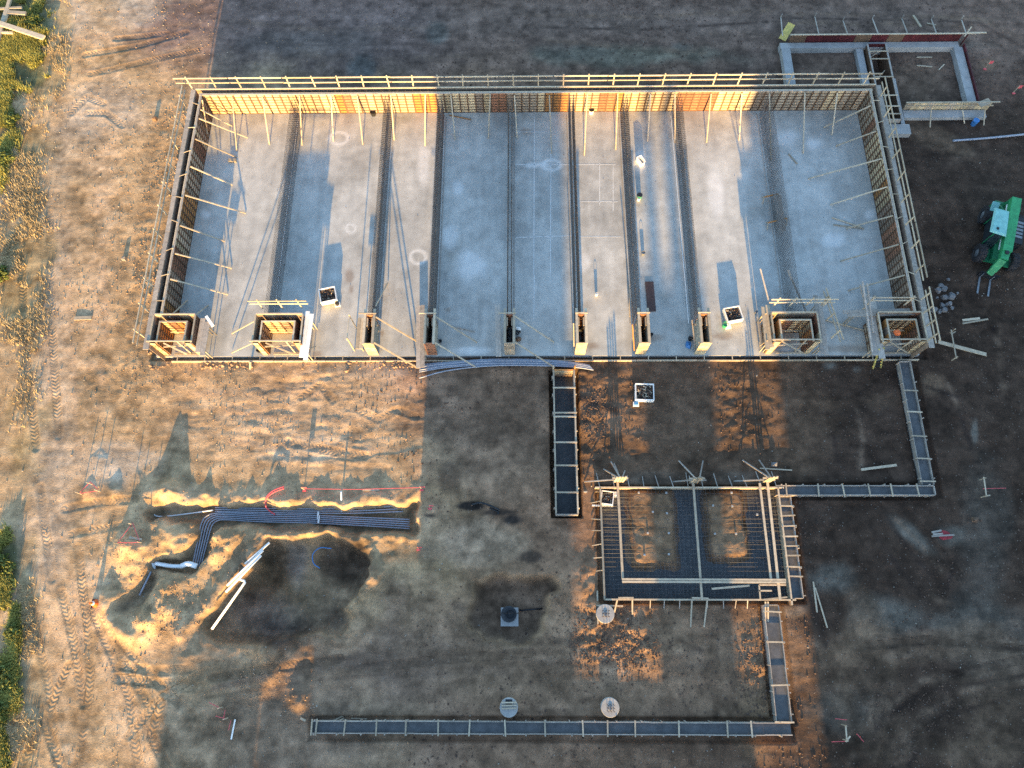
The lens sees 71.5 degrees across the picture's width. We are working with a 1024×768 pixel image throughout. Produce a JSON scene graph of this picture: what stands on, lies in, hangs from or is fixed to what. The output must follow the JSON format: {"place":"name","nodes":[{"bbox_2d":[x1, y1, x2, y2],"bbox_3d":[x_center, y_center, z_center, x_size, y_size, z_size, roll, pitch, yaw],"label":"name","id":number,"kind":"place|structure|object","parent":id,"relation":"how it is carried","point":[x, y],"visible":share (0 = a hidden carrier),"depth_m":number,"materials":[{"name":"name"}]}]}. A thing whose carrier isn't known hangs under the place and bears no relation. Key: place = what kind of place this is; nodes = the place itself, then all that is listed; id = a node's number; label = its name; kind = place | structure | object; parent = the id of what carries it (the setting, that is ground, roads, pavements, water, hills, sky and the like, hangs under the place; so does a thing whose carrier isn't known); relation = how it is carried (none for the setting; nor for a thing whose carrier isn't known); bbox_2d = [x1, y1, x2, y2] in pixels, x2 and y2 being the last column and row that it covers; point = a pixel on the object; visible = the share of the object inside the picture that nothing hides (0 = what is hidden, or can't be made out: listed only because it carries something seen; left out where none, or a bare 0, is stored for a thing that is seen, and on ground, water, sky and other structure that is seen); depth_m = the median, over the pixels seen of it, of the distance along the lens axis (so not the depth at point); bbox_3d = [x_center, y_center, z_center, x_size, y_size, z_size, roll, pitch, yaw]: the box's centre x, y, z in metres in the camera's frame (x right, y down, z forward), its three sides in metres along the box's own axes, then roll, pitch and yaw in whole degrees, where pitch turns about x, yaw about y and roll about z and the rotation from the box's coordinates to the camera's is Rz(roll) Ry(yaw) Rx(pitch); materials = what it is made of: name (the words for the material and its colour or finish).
{"place":"outdoors","nodes":[
{"label":"outdoors","id":0,"kind":"place"},
{"bbox_2d":[0,0,55,767],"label":"grass","id":1,"kind":"structure","parent":0,"point":[9,45],"depth_m":55.93,"materials":[{"name":"plant"}]},
{"bbox_2d":[0,0,1023,767],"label":"ground","id":2,"kind":"structure","parent":0,"point":[374,574],"depth_m":46.70,"materials":[{"name":"soil"}]},
{"bbox_2d":[0,265,9,281],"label":"weed bush","id":3,"kind":"object","parent":2,"relation":"on","point":[4,272],"visible":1,"depth_m":51.83,"materials":[{"name":"green plant"}]},
{"bbox_2d":[0,699,10,723],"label":"weed bush","id":4,"kind":"object","parent":2,"relation":"on","point":[3,707],"visible":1,"depth_m":42.13,"materials":[{"name":"green plant"}]},
{"bbox_2d":[0,661,14,693],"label":"weed bush","id":5,"kind":"object","parent":2,"relation":"on","point":[4,680],"visible":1,"depth_m":42.66,"materials":[{"name":"green plant"}]},
{"bbox_2d":[0,553,15,577],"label":"weed bush","id":6,"kind":"object","parent":2,"relation":"on","point":[4,563],"visible":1,"depth_m":44.86,"materials":[{"name":"green plant"}]},
{"bbox_2d":[0,149,15,166],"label":"weed bush","id":7,"kind":"object","parent":2,"relation":"on","point":[3,153],"visible":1,"depth_m":55.05,"materials":[{"name":"green plant"}]},
{"bbox_2d":[2,621,21,638],"bbox_3d":[-30.619,15.146,43.631,1.055,0.718,1.188,20,72,8],"label":"weed bush","id":8,"kind":"object","parent":2,"relation":"on","point":[12,630],"visible":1,"depth_m":43.52,"materials":[{"name":"green plant"}]},
{"bbox_2d":[2,112,21,127],"bbox_3d":[-39.709,-20.977,56.270,1.488,0.737,1.528,0,71,1],"label":"weed bush","id":9,"kind":"object","parent":2,"relation":"on","point":[10,118],"visible":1,"depth_m":56.18,"materials":[{"name":"green plant"}]},
{"bbox_2d":[0,0,26,39],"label":"pole assembly","id":10,"kind":"object","parent":2,"relation":"on","point":[8,10],"visible":1,"depth_m":59.63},
{"bbox_2d":[0,21,45,39],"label":"plank","id":11,"kind":"object","parent":10,"relation":"on","point":[21,30],"visible":1,"depth_m":58.78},
{"bbox_2d":[27,13,44,27],"bbox_3d":[-40.218,-30.625,59.636,1.419,0.743,1.427,38,76,13],"label":"weed bush","id":12,"kind":"object","parent":2,"relation":"on","point":[32,19],"visible":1,"depth_m":59.51,"materials":[{"name":"green plant"}]},
{"bbox_2d":[0,0,74,767],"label":"dry grass","id":13,"kind":"structure","parent":2,"relation":"on","point":[24,198],"depth_m":53.00,"materials":[{"name":"plant"}]},
{"bbox_2d":[74,316,91,319],"bbox_3d":[-30.654,-4.713,50.811,1.236,0.063,0.280,-2,71,0],"label":"timber","id":14,"kind":"object","parent":2,"relation":"on","point":[82,317],"visible":1,"depth_m":50.79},
{"bbox_2d":[89,599,98,607],"bbox_3d":[-25.933,13.571,43.996,0.540,0.720,0.540,0,71,1],"label":"safety cone","id":15,"kind":"object","parent":2,"relation":"on","point":[94,603],"visible":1,"depth_m":44.15,"materials":[{"name":"orange plastic"}]},
{"bbox_2d":[113,523,142,543],"bbox_3d":[-24.233,9.505,45.297,1.454,1.220,1.363,0,71,1],"label":"ribbon marker","id":16,"kind":"object","parent":2,"relation":"on","point":[118,542],"visible":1,"depth_m":45.07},
{"bbox_2d":[154,561,180,567],"bbox_3d":[-21.908,11.570,45.394,1.787,0.260,0.313,6,71,3],"label":"pvc pipe","id":17,"kind":"object","parent":2,"relation":"on","point":[162,564],"visible":1,"depth_m":45.30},
{"bbox_2d":[154,509,212,516],"bbox_3d":[-21.812,8.290,46.572,4.387,0.738,0.777,0,71,1],"label":"pvc pipe","id":18,"kind":"object","parent":2,"relation":"on","point":[185,513],"visible":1,"depth_m":46.72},
{"bbox_2d":[180,561,197,568],"bbox_3d":[-20.575,11.543,45.331,1.095,0.437,0.482,0,71,1],"label":"pvc pipe","id":19,"kind":"object","parent":2,"relation":"on","point":[189,564],"visible":1,"depth_m":45.20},
{"bbox_2d":[0,0,451,767],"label":"soil clods","id":20,"kind":"object","parent":2,"relation":"on","point":[196,460],"visible":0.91,"depth_m":46.78,"materials":[{"name":"soil"}]},
{"bbox_2d":[211,578,245,629],"bbox_3d":[-17.483,13.633,43.953,0.608,0.310,3.326,21,73,8],"label":"pvc pipe","id":21,"kind":"object","parent":2,"relation":"on","point":[229,604],"visible":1,"depth_m":43.92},
{"bbox_2d":[225,555,261,592],"bbox_3d":[-16.757,11.842,44.396,0.150,0.350,2.983,41,76,13],"label":"pvc pipe","id":22,"kind":"object","parent":2,"relation":"on","point":[242,574],"visible":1,"depth_m":44.33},
{"bbox_2d":[227,550,263,585],"bbox_3d":[-16.678,11.497,44.450,0.150,0.350,2.968,42,77,14],"label":"pvc pipe","id":23,"kind":"object","parent":2,"relation":"on","point":[245,567],"visible":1,"depth_m":44.40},
{"bbox_2d":[244,542,269,564],"bbox_3d":[-16.055,10.669,44.822,1.957,0.349,0.150,-40,75,-12],"label":"pvc pipe","id":24,"kind":"object","parent":2,"relation":"on","point":[256,553],"visible":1,"depth_m":44.76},
{"bbox_2d":[144,111,415,372],"bbox_3d":[-20.949,-7.076,51.622,14.915,0.565,30.184,-40,75,-12],"label":"clod","id":25,"kind":"object","parent":2,"relation":"on","point":[395,364],"depth_m":49.45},
{"bbox_2d":[193,506,409,566],"bbox_3d":[-13.598,9.842,46.136,13.869,0.242,3.980,0,71,1],"label":"conduit bundle","id":26,"kind":"object","parent":2,"relation":"on","point":[266,518],"visible":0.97,"depth_m":46.51,"materials":[{"name":"grey plastic"}]},
{"bbox_2d":[472,502,498,510],"bbox_3d":[-1.707,7.866,46.020,1.868,0.165,0.365,10,71,4],"label":"hose","id":27,"kind":"object","parent":2,"relation":"on","point":[489,505],"visible":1,"depth_m":45.99,"materials":[{"name":"black plastic"}]},
{"bbox_2d":[419,359,593,378],"bbox_3d":[-0.412,-1.219,49.057,12.008,0.148,1.239,-3,71,0],"label":"conduit bundle","id":28,"kind":"object","parent":2,"relation":"on","point":[493,362],"visible":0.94,"depth_m":49.07,"materials":[{"name":"grey plastic"}]},
{"bbox_2d":[500,697,517,717],"bbox_3d":[-0.183,19.114,42.056,1.080,0.655,1.080,0,71,1],"label":"manhole cover","id":29,"kind":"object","parent":2,"relation":"on","point":[508,707],"depth_m":41.78,"materials":[{"name":"grey concrete"}]},
{"bbox_2d":[501,606,517,625],"bbox_3d":[-0.150,14.581,44.676,1.100,1.025,1.220,0,71,1],"label":"catch basin","id":30,"kind":"object","parent":2,"relation":"on","point":[509,615],"visible":1,"depth_m":44.45,"materials":[{"name":"concrete"}]},
{"bbox_2d":[1,0,1022,767],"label":"stones","id":31,"kind":"object","parent":2,"relation":"on","point":[241,420],"visible":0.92,"depth_m":47.20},
{"bbox_2d":[156,110,918,358],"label":"concrete slab","id":32,"kind":"structure","parent":2,"relation":"on","point":[329,244],"depth_m":52.58,"materials":[{"name":"concrete"}]},
{"bbox_2d":[146,313,199,354],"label":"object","id":33,"kind":"object","parent":32,"relation":"on","point":[185,324],"visible":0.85,"depth_m":48.50,"materials":[{"name":"beige wood"}]},
{"bbox_2d":[143,90,247,360],"bbox_3d":[-22.308,-12.039,52.129,4.657,2.530,21.440,0,71,1],"label":"wall formwork","id":34,"kind":"object","parent":32,"relation":"on","point":[173,264],"depth_m":51.69,"materials":[{"name":"beige wood"}]},
{"bbox_2d":[132,85,186,345],"bbox_3d":[-24.857,-12.373,50.511,0.178,1.374,20.900,0,71,1],"label":"guard railing","id":35,"kind":"object","parent":34,"relation":"attached to","point":[154,231],"visible":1,"depth_m":49.91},
{"bbox_2d":[195,318,216,357],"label":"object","id":36,"kind":"object","parent":32,"relation":"on","point":[202,336],"visible":1,"depth_m":48.28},
{"bbox_2d":[247,299,307,308],"bbox_3d":[-15.717,-5.397,48.078,3.950,1.374,0.122,0,71,1],"label":"guard railing","id":37,"kind":"object","parent":32,"relation":"on","point":[276,300],"visible":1,"depth_m":47.55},
{"bbox_2d":[249,313,310,354],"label":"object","id":38,"kind":"object","parent":32,"relation":"on","point":[266,326],"visible":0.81,"depth_m":48.47,"materials":[{"name":"beige wood"}]},
{"bbox_2d":[264,98,302,312],"bbox_3d":[-16.732,-12.964,52.253,0.383,2.160,18.200,0,71,1],"label":"rebar curtain","id":39,"kind":"object","parent":32,"relation":"on","point":[287,189],"visible":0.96,"depth_m":52.26,"materials":[{"name":"grey metal"}]},
{"bbox_2d":[299,311,317,360],"bbox_3d":[-13.919,-3.022,49.003,0.609,1.725,3.572,2,71,1],"label":"scaffold plank","id":40,"kind":"object","parent":32,"relation":"on","point":[306,337],"visible":1,"depth_m":48.23,"materials":[{"name":"white wood"}]},
{"bbox_2d":[318,286,340,306],"bbox_3d":[-13.004,-6.137,50.675,1.286,0.580,1.400,-12,71,-4],"label":"scrap bin","id":41,"kind":"object","parent":32,"relation":"on","point":[327,295],"visible":1,"depth_m":50.61,"materials":[{"name":"white plastic"}]},
{"bbox_2d":[346,314,363,350],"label":"work platform","id":42,"kind":"structure","parent":32,"relation":"on","point":[358,345],"depth_m":48.54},
{"bbox_2d":[368,97,394,323],"bbox_3d":[-9.521,-12.975,52.162,0.483,2.156,18.200,0,71,1],"label":"rebar curtain","id":43,"kind":"object","parent":32,"relation":"on","point":[380,214],"visible":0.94,"depth_m":52.03,"materials":[{"name":"metal"}]},
{"bbox_2d":[358,309,415,366],"bbox_3d":[-8.381,-3.226,48.735,4.546,2.225,2.694,14,72,6],"label":"pilaster form","id":44,"kind":"object","parent":32,"relation":"on","point":[370,334],"visible":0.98,"depth_m":48.34,"materials":[{"name":"beige wood"}]},
{"bbox_2d":[416,305,424,367],"bbox_3d":[-6.347,-3.234,49.583,0.589,0.575,4.727,-3,71,0],"label":"plank","id":45,"kind":"object","parent":32,"relation":"on","point":[420,354],"visible":0.99,"depth_m":49.26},
{"bbox_2d":[428,100,446,320],"bbox_3d":[-5.431,-12.983,52.108,0.483,2.159,18.200,0,71,1],"label":"rebar curtain","id":46,"kind":"object","parent":32,"relation":"on","point":[436,222],"visible":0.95,"depth_m":51.98,"materials":[{"name":"metal"}]},
{"bbox_2d":[419,309,476,367],"bbox_3d":[-4.292,-3.233,48.682,4.546,2.225,2.694,14,72,6],"label":"pilaster form","id":47,"kind":"object","parent":32,"relation":"on","point":[430,320],"visible":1,"depth_m":48.26,"materials":[{"name":"beige wood"}]},
{"bbox_2d":[495,305,500,356],"bbox_3d":[-0.946,-3.397,49.065,0.360,1.525,3.793,-2,71,0],"label":"scaffold plank","id":48,"kind":"object","parent":32,"relation":"on","point":[498,332],"visible":1,"depth_m":48.32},
{"bbox_2d":[507,99,514,311],"bbox_3d":[-0.072,-12.992,52.039,0.483,2.160,18.200,0,71,1],"label":"rebar curtain","id":49,"kind":"object","parent":32,"relation":"on","point":[511,201],"visible":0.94,"depth_m":51.91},
{"bbox_2d":[498,308,554,367],"bbox_3d":[1.088,-3.242,48.613,4.546,2.225,2.694,14,72,6],"label":"pilaster form","id":50,"kind":"object","parent":32,"relation":"on","point":[509,321],"visible":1,"depth_m":48.14,"materials":[{"name":"beige wood"}]},
{"bbox_2d":[195,84,875,160],"bbox_3d":[1.653,-19.814,54.520,52.050,2.490,5.294,0,71,1],"label":"wall formwork","id":51,"kind":"object","parent":32,"relation":"on","point":[550,99],"depth_m":54.67,"materials":[{"name":"yellow wood"}]},
{"bbox_2d":[173,71,882,89],"bbox_3d":[1.029,-22.933,53.819,53.150,1.374,0.176,0,71,1],"label":"guard railing","id":52,"kind":"object","parent":51,"relation":"attached to","point":[513,76],"visible":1,"depth_m":53.46,"materials":[{"name":"wood"}]},
{"bbox_2d":[566,99,580,323],"bbox_3d":[4.467,-12.998,51.982,0.483,2.156,18.200,0,71,1],"label":"rebar curtain","id":53,"kind":"object","parent":32,"relation":"on","point":[576,212],"visible":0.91,"depth_m":51.72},
{"bbox_2d":[574,308,587,354],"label":"pilaster form","id":54,"kind":"object","parent":32,"relation":"on","point":[581,322],"visible":1,"depth_m":47.97,"materials":[{"name":"beige wood"}]},
{"bbox_2d":[618,96,640,323],"bbox_3d":[8.536,-13.005,51.929,0.483,2.159,18.200,0,71,1],"label":"rebar curtain","id":55,"kind":"object","parent":32,"relation":"on","point":[630,223],"visible":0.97,"depth_m":51.77,"materials":[{"name":"metal"}]},
{"bbox_2d":[634,308,650,354],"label":"pilaster form","id":56,"kind":"object","parent":32,"relation":"on","point":[643,340],"visible":1,"depth_m":48.03,"materials":[{"name":"beige wood"}]},
{"bbox_2d":[645,282,655,311],"bbox_3d":[9.868,-6.224,50.666,0.632,0.065,2.368,0,71,1],"label":"steel plate","id":57,"kind":"object","parent":32,"relation":"on","point":[650,296],"visible":0.86,"depth_m":50.63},
{"bbox_2d":[671,99,701,324],"bbox_3d":[12.646,-13.012,51.876,0.483,2.159,18.200,0,71,1],"label":"rebar curtain","id":58,"kind":"object","parent":32,"relation":"on","point":[690,245],"visible":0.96,"depth_m":51.75,"materials":[{"name":"grey metal"}]},
{"bbox_2d":[693,308,712,353],"bbox_3d":[12.964,-3.583,48.572,0.850,2.225,2.580,0,71,1],"label":"pilaster form","id":59,"kind":"object","parent":32,"relation":"on","point":[702,333],"visible":1,"depth_m":47.97,"materials":[{"name":"beige wood"}]},
{"bbox_2d":[722,305,743,328],"bbox_3d":[15.445,-4.690,49.787,1.288,0.590,1.432,-10,71,-3],"label":"scrap bin","id":60,"kind":"object","parent":32,"relation":"on","point":[732,315],"visible":1,"depth_m":49.69,"materials":[{"name":"white plastic"}]},
{"bbox_2d":[756,305,774,351],"bbox_3d":[17.262,-3.561,48.771,0.609,1.725,3.292,1,71,1],"label":"scaffold plank","id":61,"kind":"object","parent":32,"relation":"on","point":[765,320],"visible":0.99,"depth_m":48.00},
{"bbox_2d":[757,97,801,310],"bbox_3d":[19.385,-13.023,51.789,0.483,2.160,18.200,0,71,1],"label":"rebar curtain","id":62,"kind":"object","parent":32,"relation":"on","point":[774,177],"visible":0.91,"depth_m":51.89,"materials":[{"name":"metal"}]},
{"bbox_2d":[774,194,785,230],"bbox_3d":[19.696,-12.610,52.255,0.544,0.050,3.049,0,71,1],"label":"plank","id":63,"kind":"object","parent":32,"relation":"on","point":[776,206],"visible":0.68,"depth_m":52.23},
{"bbox_2d":[761,311,822,353],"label":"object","id":64,"kind":"object","parent":32,"relation":"on","point":[805,325],"visible":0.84,"depth_m":48.04,"materials":[{"name":"beige wood"}]},
{"bbox_2d":[787,270,806,310],"bbox_3d":[19.812,-6.479,49.443,0.120,2.148,2.770,-38,75,-11],"label":"timber","id":65,"kind":"object","parent":32,"relation":"on","point":[788,271],"visible":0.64,"depth_m":49.38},
{"bbox_2d":[810,295,828,354],"bbox_3d":[20.898,-3.762,48.845,0.548,1.625,4.382,1,71,1],"label":"scaffold plank","id":66,"kind":"object","parent":32,"relation":"on","point":[823,345],"visible":0.86,"depth_m":48.12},
{"bbox_2d":[769,297,838,306],"bbox_3d":[19.405,-5.480,47.636,4.400,1.374,0.176,0,71,1],"label":"guard railing","id":67,"kind":"object","parent":66,"relation":"on","point":[796,298],"visible":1,"depth_m":47.47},
{"bbox_2d":[821,288,843,341],"bbox_3d":[21.192,-4.452,47.309,0.174,1.373,3.748,-9,71,-2],"label":"guard railing","id":68,"kind":"object","parent":67,"relation":"attached to","point":[829,317],"visible":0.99,"depth_m":47.01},
{"bbox_2d":[808,85,934,358],"bbox_3d":[25.129,-12.116,51.519,5.550,2.530,21.440,0,71,1],"label":"wall formwork","id":69,"kind":"object","parent":32,"relation":"on","point":[904,279],"depth_m":51.14,"materials":[{"name":"beige wood"}]},
{"bbox_2d":[878,77,927,280],"bbox_3d":[27.641,-14.774,50.638,0.166,1.374,16.600,0,71,1],"label":"guard railing","id":70,"kind":"object","parent":69,"relation":"attached to","point":[907,195],"visible":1,"depth_m":50.13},
{"bbox_2d":[921,286,940,342],"bbox_3d":[27.608,-4.451,47.064,0.154,1.374,3.850,0,71,1],"label":"guard railing","id":71,"kind":"object","parent":69,"relation":"attached to","point":[931,322],"visible":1,"depth_m":46.73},
{"bbox_2d":[861,294,885,358],"bbox_3d":[24.317,-3.628,48.647,0.898,1.825,4.735,0,71,1],"label":"scaffold plank","id":72,"kind":"object","parent":32,"relation":"on","point":[877,345],"visible":0.67,"depth_m":47.57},
{"bbox_2d":[866,283,874,332],"bbox_3d":[23.899,-5.061,47.416,0.100,0.958,3.222,-6,71,-1],"label":"timber","id":73,"kind":"object","parent":72,"relation":"on","point":[870,308],"visible":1,"depth_m":47.39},
{"bbox_2d":[867,296,916,305],"bbox_3d":[25.356,-5.570,47.693,2.900,1.374,0.127,0,71,1],"label":"guard railing","id":74,"kind":"object","parent":72,"relation":"on","point":[908,301],"visible":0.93,"depth_m":47.50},
{"bbox_2d":[843,308,914,326],"bbox_3d":[24.785,-4.512,48.894,4.749,1.925,0.487,-2,71,0],"label":"scaffold plank","id":75,"kind":"object","parent":32,"relation":"on","point":[856,313],"visible":0.8,"depth_m":48.01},
{"bbox_2d":[862,281,872,351],"bbox_3d":[23.552,-4.458,47.106,0.100,1.358,4.556,-6,71,-1],"label":"timber","id":76,"kind":"object","parent":75,"relation":"on","point":[867,316],"visible":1,"depth_m":47.08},
{"bbox_2d":[863,311,928,353],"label":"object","id":77,"kind":"object","parent":32,"relation":"on","point":[906,326],"visible":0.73,"depth_m":47.85,"materials":[{"name":"beige wood"}]},
{"bbox_2d":[171,355,918,361],"bbox_3d":[2.118,-1.735,49.414,51.770,0.300,0.381,0,71,1],"label":"edge form","id":78,"kind":"object","parent":2,"relation":"on","point":[592,360],"visible":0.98,"depth_m":49.23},
{"bbox_2d":[310,718,792,737],"bbox_3d":[2.241,20.144,41.663,28.036,0.729,0.885,0,71,1],"label":"strip footing","id":79,"kind":"object","parent":2,"relation":"on","point":[727,728],"visible":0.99,"depth_m":41.59,"materials":[{"name":"concrete"}]},
{"bbox_2d":[551,365,579,517],"bbox_3d":[3.538,3.789,47.562,1.640,1.950,10.025,0,71,1],"label":"trench form","id":80,"kind":"object","parent":2,"relation":"on","point":[565,471],"visible":0.99,"depth_m":47.93,"materials":[{"name":"beige wood"}]},
{"bbox_2d":[596,604,613,622],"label":"concrete pier","id":81,"kind":"structure","parent":2,"relation":"on","point":[604,613],"depth_m":43.41,"materials":[{"name":"grey concrete"}]},
{"bbox_2d":[584,461,627,482],"bbox_3d":[6.083,5.508,45.890,2.754,2.119,1.460,0,71,1],"label":"post cluster","id":82,"kind":"object","parent":2,"relation":"on","point":[620,479],"visible":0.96,"depth_m":45.85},
{"bbox_2d":[601,490,616,505],"bbox_3d":[6.335,7.412,46.310,1.154,0.581,1.030,7,71,3],"label":"scrap bin","id":83,"kind":"object","parent":2,"relation":"on","point":[607,497],"visible":0.98,"depth_m":46.16,"materials":[{"name":"white plastic"}]},
{"bbox_2d":[600,697,618,717],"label":"concrete pier","id":84,"kind":"structure","parent":2,"relation":"on","point":[609,707],"depth_m":41.70,"materials":[{"name":"grey concrete"}]},
{"bbox_2d":[633,383,653,406],"bbox_3d":[8.892,0.739,48.087,1.369,0.585,1.526,2,71,1],"label":"scrap bin","id":85,"kind":"object","parent":2,"relation":"on","point":[643,392],"visible":1,"depth_m":48.01,"materials":[{"name":"white plastic"}]},
{"bbox_2d":[349,0,1023,767],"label":"dark soil clods","id":86,"kind":"object","parent":2,"relation":"on","point":[609,642],"visible":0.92,"depth_m":43.66,"materials":[{"name":"soil"}]},
{"bbox_2d":[672,460,706,483],"bbox_3d":[11.580,5.484,45.809,2.244,2.149,1.565,0,71,1],"label":"post cluster","id":87,"kind":"object","parent":2,"relation":"on","point":[695,480],"visible":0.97,"depth_m":45.75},
{"bbox_2d":[591,471,795,626],"bbox_3d":[11.316,10.309,45.086,12.462,1.005,9.696,0,71,1],"label":"rebar mat","id":88,"kind":"object","parent":2,"relation":"on","point":[759,574],"visible":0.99,"depth_m":44.98,"materials":[{"name":"metal"}]},
{"bbox_2d":[734,460,778,482],"bbox_3d":[15.926,5.434,45.769,2.945,2.148,1.570,0,71,1],"label":"post cluster","id":89,"kind":"object","parent":2,"relation":"on","point":[769,478],"visible":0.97,"depth_m":45.73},
{"bbox_2d":[761,605,793,722],"bbox_3d":[15.877,16.698,42.674,1.124,0.727,6.599,0,71,1],"label":"strip footing","id":90,"kind":"object","parent":2,"relation":"on","point":[777,672],"visible":1,"depth_m":42.57,"materials":[{"name":"concrete"}]},
{"bbox_2d":[776,496,805,598],"bbox_3d":[17.582,10.281,44.994,0.974,0.798,6.345,0,71,1],"label":"edge footing","id":91,"kind":"object","parent":2,"relation":"on","point":[792,546],"visible":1,"depth_m":44.89,"materials":[{"name":"concrete"}]},
{"bbox_2d":[815,587,827,627],"bbox_3d":[19.016,13.746,43.738,0.080,0.072,2.406,-10,71,-3],"label":"timber","id":92,"kind":"object","parent":2,"relation":"on","point":[821,608],"visible":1,"depth_m":43.69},
{"bbox_2d":[833,718,863,741],"bbox_3d":[19.330,20.056,41.167,1.813,0.960,1.240,0,71,1],"label":"batter board","id":93,"kind":"object","parent":2,"relation":"on","point":[847,739],"visible":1,"depth_m":40.91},
{"bbox_2d":[773,483,935,497],"bbox_3d":[22.140,6.901,45.983,10.172,0.726,0.845,0,71,1],"label":"strip footing","id":94,"kind":"object","parent":2,"relation":"on","point":[864,490],"visible":0.99,"depth_m":45.93,"materials":[{"name":"concrete"}]},
{"bbox_2d":[872,347,884,368],"bbox_3d":[24.777,-1.683,47.980,0.514,2.042,1.156,-42,75,-12],"label":"step ladder","id":95,"kind":"object","parent":2,"relation":"on","point":[875,363],"visible":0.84,"depth_m":48.35,"materials":[{"name":"yellow paint"}]},
{"bbox_2d":[778,13,979,100],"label":"footing wall","id":96,"kind":"structure","parent":2,"relation":"on","point":[852,42],"depth_m":57.29,"materials":[{"name":"concrete"}]},
{"bbox_2d":[779,22,794,40],"bbox_3d":[22.220,-28.479,57.477,0.600,0.596,1.319,32,74,11],"label":"form panel","id":97,"kind":"object","parent":96,"relation":"on","point":[788,28],"visible":1,"depth_m":57.45,"materials":[{"name":"yellow paint"}]},
{"bbox_2d":[861,464,896,470],"bbox_3d":[23.998,5.451,46.515,2.357,0.073,0.160,-7,71,-2],"label":"timber","id":98,"kind":"object","parent":2,"relation":"on","point":[879,467],"visible":1,"depth_m":46.49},
{"bbox_2d":[853,44,910,137],"bbox_3d":[29.214,-23.078,56.367,2.950,1.538,8.450,0,71,1],"label":"trench form","id":99,"kind":"object","parent":2,"relation":"on","point":[863,61],"visible":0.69,"depth_m":56.47,"materials":[{"name":"concrete"}]},
{"bbox_2d":[896,360,935,484],"bbox_3d":[26.856,2.490,47.445,1.005,0.729,8.579,0,71,1],"label":"strip footing","id":100,"kind":"object","parent":2,"relation":"on","point":[915,428],"visible":0.98,"depth_m":47.34,"materials":[{"name":"concrete"}]},
{"bbox_2d":[939,530,952,539],"bbox_3d":[27.502,9.576,45.084,0.909,0.052,0.643,0,71,1],"label":"red scrap","id":101,"kind":"object","parent":2,"relation":"on","point":[945,537],"visible":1,"depth_m":45.04,"materials":[{"name":"plastic"}]},
{"bbox_2d":[902,101,999,126],"bbox_3d":[34.078,-20.826,55.211,7.200,1.225,1.677,0,71,1],"label":"wall form","id":102,"kind":"object","parent":2,"relation":"on","point":[958,110],"depth_m":55.36,"materials":[{"name":"beige wood"}]},
{"bbox_2d":[949,328,957,360],"bbox_3d":[30.349,-2.665,49.087,0.363,0.924,2.213,8,71,3],"label":"batter board","id":103,"kind":"object","parent":2,"relation":"on","point":[956,356],"visible":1,"depth_m":48.84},
{"bbox_2d":[938,340,986,355],"bbox_3d":[30.989,-2.466,48.935,3.475,0.500,0.260,12,72,5],"label":"board","id":104,"kind":"object","parent":2,"relation":"on","point":[963,348],"visible":1,"depth_m":48.91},
{"bbox_2d":[952,133,1023,141],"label":"pvc pipe","id":105,"kind":"object","parent":2,"relation":"on","point":[983,138],"visible":1,"depth_m":54.70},
{"bbox_2d":[979,477,1000,497],"bbox_3d":[30.971,6.687,45.801,1.635,0.917,1.298,0,71,1],"label":"batter board","id":106,"kind":"object","parent":2,"relation":"on","point":[985,488],"visible":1,"depth_m":45.63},
{"bbox_2d":[971,197,1023,296],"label":"telehandler","id":107,"kind":"object","parent":2,"relation":"on","point":[1003,223],"visible":1,"depth_m":50.41,"materials":[{"name":"green paint"}]},
{"bbox_2d":[636,155,644,166],"bbox_3d":[9.790,-16.983,54.140,0.400,0.550,0.600,-27,73,-8],"label":"foam box","id":108,"kind":"object","parent":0,"point":[640,160],"visible":1,"depth_m":54.10,"materials":[{"name":"white plastic"}]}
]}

